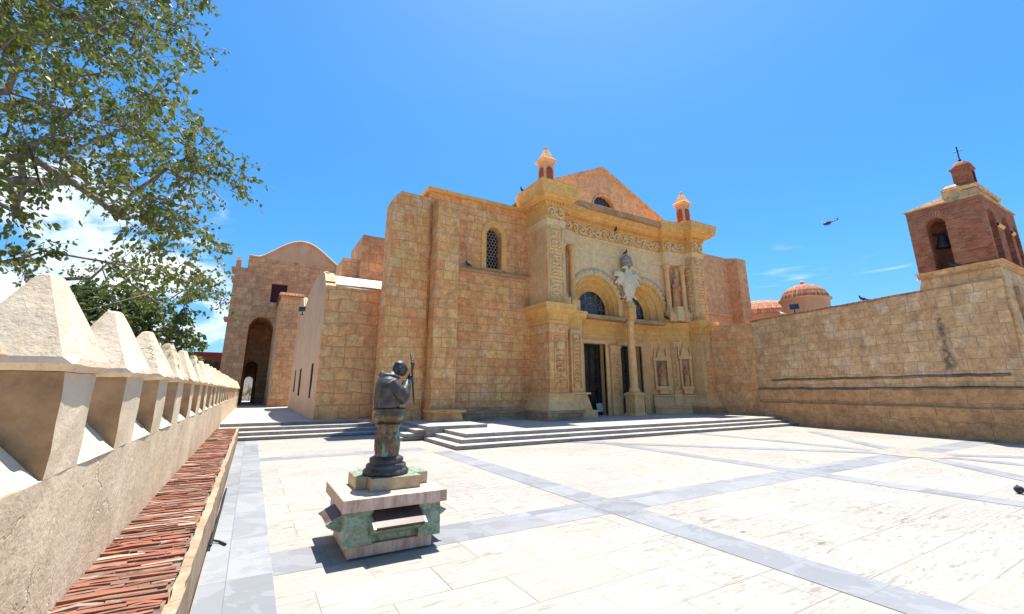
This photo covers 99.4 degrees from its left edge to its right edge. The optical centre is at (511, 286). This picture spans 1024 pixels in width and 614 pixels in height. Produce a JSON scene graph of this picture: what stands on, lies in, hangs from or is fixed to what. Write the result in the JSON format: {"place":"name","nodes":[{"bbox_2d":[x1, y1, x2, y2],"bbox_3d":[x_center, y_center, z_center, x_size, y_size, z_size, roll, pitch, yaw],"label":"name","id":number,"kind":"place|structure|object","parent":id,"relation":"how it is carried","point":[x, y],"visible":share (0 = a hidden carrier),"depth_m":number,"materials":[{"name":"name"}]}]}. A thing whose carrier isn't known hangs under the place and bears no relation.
{"place":"outdoors","nodes":[
{"label":"outdoors","id":0,"kind":"place"},
{"bbox_2d":[242,377,252,400],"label":"wall","id":1,"kind":"structure","parent":0,"point":[248,380],"depth_m":63.63,"materials":[{"name":"white paint"}]},
{"bbox_2d":[0,0,1023,352],"label":"sky","id":2,"kind":"structure","parent":0,"point":[776,120],"materials":[{"name":"blue"}]},
{"bbox_2d":[190,425,1023,613],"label":"plaza pavement","id":3,"kind":"structure","parent":0,"point":[966,553],"depth_m":5.34,"materials":[{"name":"stone"}]},
{"bbox_2d":[190,441,276,613],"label":"side band","id":4,"kind":"object","parent":3,"relation":"on","point":[236,576],"visible":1,"depth_m":4.65,"materials":[{"name":"grey stone"}]},
{"bbox_2d":[209,488,226,546],"bbox_3d":[-4.082,3.142,6.203,0.164,0.166,3.405,8,-15,-29],"label":"cable","id":5,"kind":"object","parent":4,"relation":"on","point":[212,540],"visible":1,"depth_m":5.05,"materials":[{"name":"grey plastic"}]},
{"bbox_2d":[219,401,376,440],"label":"terrace steps","id":6,"kind":"structure","parent":3,"relation":"on","point":[252,421],"depth_m":17.31,"materials":[{"name":"stone"}]},
{"bbox_2d":[220,241,337,404],"bbox_3d":[-23.175,4.546,45.635,11.300,15.219,14.146,8,-15,-29],"label":"gatehouse","id":7,"kind":"object","parent":6,"relation":"on","point":[261,283],"visible":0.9,"depth_m":39.62,"materials":[{"name":"brown stone"}]},
{"bbox_2d":[265,292,304,406],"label":"stone pier","id":8,"kind":"structure","parent":6,"relation":"on","point":[282,356],"depth_m":34.49,"materials":[{"name":"stone"}]},
{"bbox_2d":[287,271,381,419],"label":"chapel","id":9,"kind":"structure","parent":6,"relation":"on","point":[334,364],"depth_m":19.91,"materials":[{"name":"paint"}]},
{"bbox_2d":[297,368,301,395],"bbox_3d":[-12.565,5.678,25.744,0.075,1.550,0.800,8,-15,-29],"label":"slit window","id":10,"kind":"structure","parent":9,"relation":"in","point":[301,368],"depth_m":25.59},
{"bbox_2d":[298,306,305,314],"bbox_3d":[-13.876,1.623,28.823,0.480,0.552,0.317,2,-14,-10],"label":"floodlight","id":11,"kind":"object","parent":9,"relation":"attached to","point":[302,309],"visible":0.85,"depth_m":28.73,"materials":[{"name":"metal"}]},
{"bbox_2d":[308,363,313,397],"bbox_3d":[-9.582,4.510,20.759,0.075,1.600,0.550,8,-15,-29],"label":"slit window","id":12,"kind":"structure","parent":9,"relation":"in","point":[309,394],"depth_m":20.65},
{"bbox_2d":[336,235,384,280],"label":"transept buttresses","id":13,"kind":"structure","parent":9,"relation":"on","point":[365,261],"depth_m":23.82,"materials":[{"name":"brown stone"}]},
{"bbox_2d":[260,448,424,460],"bbox_3d":[-4.514,4.610,11.960,4.230,0.001,0.600,8,-15,-29],"label":"cross band","id":14,"kind":"object","parent":3,"relation":"on","point":[323,455],"visible":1,"depth_m":11.64,"materials":[{"name":"grey stone"}]},
{"bbox_2d":[318,466,446,559],"bbox_3d":[-1.497,2.580,5.087,1.350,0.718,1.305,8,-15,-29],"label":"pedestal","id":15,"kind":"object","parent":3,"relation":"on","point":[361,515],"visible":0.98,"depth_m":4.72,"materials":[{"name":"stone"}]},
{"bbox_2d":[362,407,408,476],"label":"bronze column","id":16,"kind":"structure","parent":15,"relation":"on","point":[386,460],"depth_m":5.17,"materials":[{"name":"metal"}]},
{"bbox_2d":[373,353,414,407],"bbox_3d":[-1.475,1.174,5.458,0.531,0.671,0.470,-12,-18,41],"label":"bust statue","id":17,"kind":"object","parent":16,"relation":"on","point":[391,391],"visible":1,"depth_m":5.26,"materials":[{"name":"grey metal"}]},
{"bbox_2d":[374,419,486,440],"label":"side steps","id":18,"kind":"structure","parent":3,"relation":"on","point":[420,429],"depth_m":15.68,"materials":[{"name":"stone"}]},
{"bbox_2d":[424,413,797,449],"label":"entrance steps","id":19,"kind":"structure","parent":3,"relation":"on","point":[502,433],"depth_m":16.95,"materials":[{"name":"stone"}]},
{"bbox_2d":[372,147,752,423],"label":"church","id":20,"kind":"structure","parent":19,"relation":"on","point":[553,303],"depth_m":22.46,"materials":[{"name":"stone"}]},
{"bbox_2d":[486,230,496,268],"bbox_3d":[-1.156,-1.881,22.774,0.860,2.230,0.040,8,-15,-29],"label":"window pane","id":21,"kind":"structure","parent":20,"relation":"in","point":[493,260],"depth_m":22.81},
{"bbox_2d":[584,344,602,414],"bbox_3d":[4.401,5.236,24.518,1.600,3.920,0.080,8,-15,-29],"label":"door","id":22,"kind":"structure","parent":20,"relation":"in","point":[593,384],"depth_m":24.68,"materials":[{"name":"black wood"}]},
{"bbox_2d":[594,197,609,207],"bbox_3d":[5.767,-5.344,28.175,1.720,0.880,0.068,8,-15,-29],"label":"gable window","id":23,"kind":"structure","parent":20,"relation":"in","point":[599,201],"depth_m":28.22,"materials":[{"name":"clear glass"}]},
{"bbox_2d":[621,346,635,412],"bbox_3d":[6.829,5.565,25.894,1.740,3.920,0.080,8,-15,-29],"label":"door","id":24,"kind":"structure","parent":20,"relation":"in","point":[624,350],"depth_m":25.96,"materials":[{"name":"black wood"}]},
{"bbox_2d":[596,403,602,414],"bbox_3d":[4.835,6.838,24.165,0.420,0.642,0.254,8,-15,-29],"label":"notice board","id":25,"kind":"object","parent":19,"relation":"on","point":[599,407],"visible":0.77,"depth_m":24.10,"materials":[{"name":"metal"}]},
{"bbox_2d":[271,440,995,575],"bbox_3d":[7.120,4.086,9.772,22.070,0.001,0.680,8,-15,-29],"label":"cross band","id":26,"kind":"object","parent":3,"relation":"on","point":[297,560],"visible":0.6,"depth_m":6.16,"materials":[{"name":"grey stone"}]},
{"bbox_2d":[434,451,985,613],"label":"long band","id":27,"kind":"object","parent":3,"relation":"on","point":[903,600],"visible":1,"depth_m":4.61,"materials":[{"name":"grey stone"}]},
{"bbox_2d":[573,441,873,452],"bbox_3d":[6.095,4.964,13.459,8.800,0.001,0.460,-4,-14,17],"label":"diagonal band","id":28,"kind":"object","parent":3,"relation":"on","point":[726,447],"visible":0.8,"depth_m":13.22,"materials":[{"name":"grey stone"}]},
{"bbox_2d":[694,433,875,450],"bbox_3d":[8.963,5.397,15.264,0.460,0.001,6.500,8,-15,-29],"label":"diagonal band","id":29,"kind":"object","parent":3,"relation":"on","point":[789,442],"visible":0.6,"depth_m":14.49,"materials":[{"name":"grey stone"}]},
{"bbox_2d":[587,440,1023,506],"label":"long band","id":30,"kind":"object","parent":3,"relation":"on","point":[960,495],"depth_m":8.49,"materials":[{"name":"grey stone"}]},
{"bbox_2d":[811,432,899,449],"bbox_3d":[11.895,5.435,15.424,0.460,0.001,6.000,-4,-14,14],"label":"diagonal band","id":31,"kind":"object","parent":3,"relation":"on","point":[857,441],"visible":1,"depth_m":14.78,"materials":[{"name":"grey stone"}]},
{"bbox_2d":[710,279,1023,443],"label":"boundary wall","id":32,"kind":"structure","parent":3,"relation":"on","point":[946,362],"depth_m":18.13,"materials":[{"name":"stone"}]},
{"bbox_2d":[789,303,799,312],"bbox_3d":[14.725,1.167,22.664,0.460,0.529,0.304,-8,-15,29],"label":"floodlight","id":33,"kind":"object","parent":32,"relation":"on","point":[794,306],"visible":0.92,"depth_m":22.59,"materials":[{"name":"metal"}]},
{"bbox_2d":[903,147,1023,362],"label":"bell tower","id":34,"kind":"structure","parent":32,"relation":"on","point":[970,215],"depth_m":16.44,"materials":[{"name":"brick"}]},
{"bbox_2d":[932,231,950,249],"bbox_3d":[16.893,-1.790,17.023,0.528,0.688,0.520,8,-15,-29],"label":"bell","id":35,"kind":"object","parent":34,"relation":"hanging from","point":[943,241],"visible":0.89,"depth_m":16.94,"materials":[{"name":"brown metal"}]},
{"bbox_2d":[948,261,961,267],"bbox_3d":[16.587,-0.835,16.289,0.176,0.295,0.368,8,-15,-29],"label":"pigeon","id":36,"kind":"object","parent":34,"relation":"on","point":[952,264],"visible":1,"depth_m":16.26,"materials":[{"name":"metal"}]},
{"bbox_2d":[871,449,953,457],"bbox_3d":[10.951,4.599,11.945,1.700,0.001,1.700,8,-15,-29],"label":"paving medallion","id":37,"kind":"object","parent":3,"relation":"on","point":[910,453],"visible":1,"depth_m":11.95,"materials":[{"name":"stone"}]},
{"bbox_2d":[923,458,1023,480],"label":"diagonal band","id":38,"kind":"object","parent":3,"relation":"on","point":[990,471],"visible":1,"depth_m":9.67,"materials":[{"name":"grey stone"}]},
{"bbox_2d":[947,454,1023,457],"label":"diagonal band","id":39,"kind":"object","parent":3,"relation":"on","point":[1004,456],"visible":1,"depth_m":11.60,"materials":[{"name":"grey stone"}]},
{"bbox_2d":[951,457,1023,465],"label":"diagonal band","id":40,"kind":"object","parent":3,"relation":"on","point":[1002,462],"visible":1,"depth_m":10.62,"materials":[{"name":"grey stone"}]},
{"bbox_2d":[1013,485,1023,493],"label":"pigeon","id":41,"kind":"object","parent":3,"relation":"on","point":[1018,489],"visible":1,"depth_m":7.33,"materials":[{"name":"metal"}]},
{"bbox_2d":[818,217,837,226],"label":"helicopter","id":42,"kind":"object","parent":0,"point":[827,223],"visible":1,"depth_m":264.73,"materials":[{"name":"paint"}]},
{"label":"ground","id":43,"kind":"structure","parent":0,"visible":0},
{"bbox_2d":[0,273,239,613],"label":"battlement wall","id":44,"kind":"structure","parent":43,"relation":"on","point":[110,422],"depth_m":2.60,"materials":[{"name":"paint"}]},
{"bbox_2d":[48,428,238,613],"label":"brick ledge","id":45,"kind":"object","parent":43,"relation":"on","point":[150,559],"visible":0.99,"depth_m":3.52,"materials":[{"name":"brick"}]},
{"bbox_2d":[751,300,781,319],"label":"red dome","id":46,"kind":"structure","parent":43,"relation":"on","point":[761,309],"depth_m":32.60,"materials":[{"name":"paint"}]},
{"bbox_2d":[778,280,832,313],"bbox_3d":[20.293,4.069,29.391,3.160,9.180,3.160,8,-15,-29],"label":"domed cupola","id":47,"kind":"object","parent":43,"relation":"on","point":[806,297],"visible":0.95,"depth_m":29.09,"materials":[{"name":"paint"}]},
{"label":"far terrace","id":48,"kind":"structure","parent":0,"visible":0},
{"bbox_2d":[187,351,221,366],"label":"house","id":49,"kind":"structure","parent":48,"relation":"on","point":[214,356],"depth_m":49.90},
{"bbox_2d":[244,384,251,400],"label":"shrub","id":50,"kind":"object","parent":48,"relation":"on","point":[248,392],"visible":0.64,"depth_m":55.19,"materials":[{"name":"green plant"}]},
{"label":"street","id":51,"kind":"structure","parent":0,"visible":0},
{"bbox_2d":[0,0,275,322],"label":"tree","id":52,"kind":"object","parent":51,"relation":"on","point":[16,36],"visible":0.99,"depth_m":6.27,"materials":[{"name":"green plant"}]},
{"bbox_2d":[69,280,213,356],"bbox_3d":[-13.599,2.691,15.258,4.799,6.005,5.973,8,-15,-29],"label":"tree","id":53,"kind":"object","parent":51,"relation":"on","point":[86,296],"visible":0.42,"depth_m":15.09,"materials":[{"name":"green plant"}]},
{"bbox_2d":[194,355,220,370],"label":"tree","id":54,"kind":"object","parent":51,"relation":"on","point":[211,363],"visible":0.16,"depth_m":40.53,"materials":[{"name":"green plant"}]}
]}

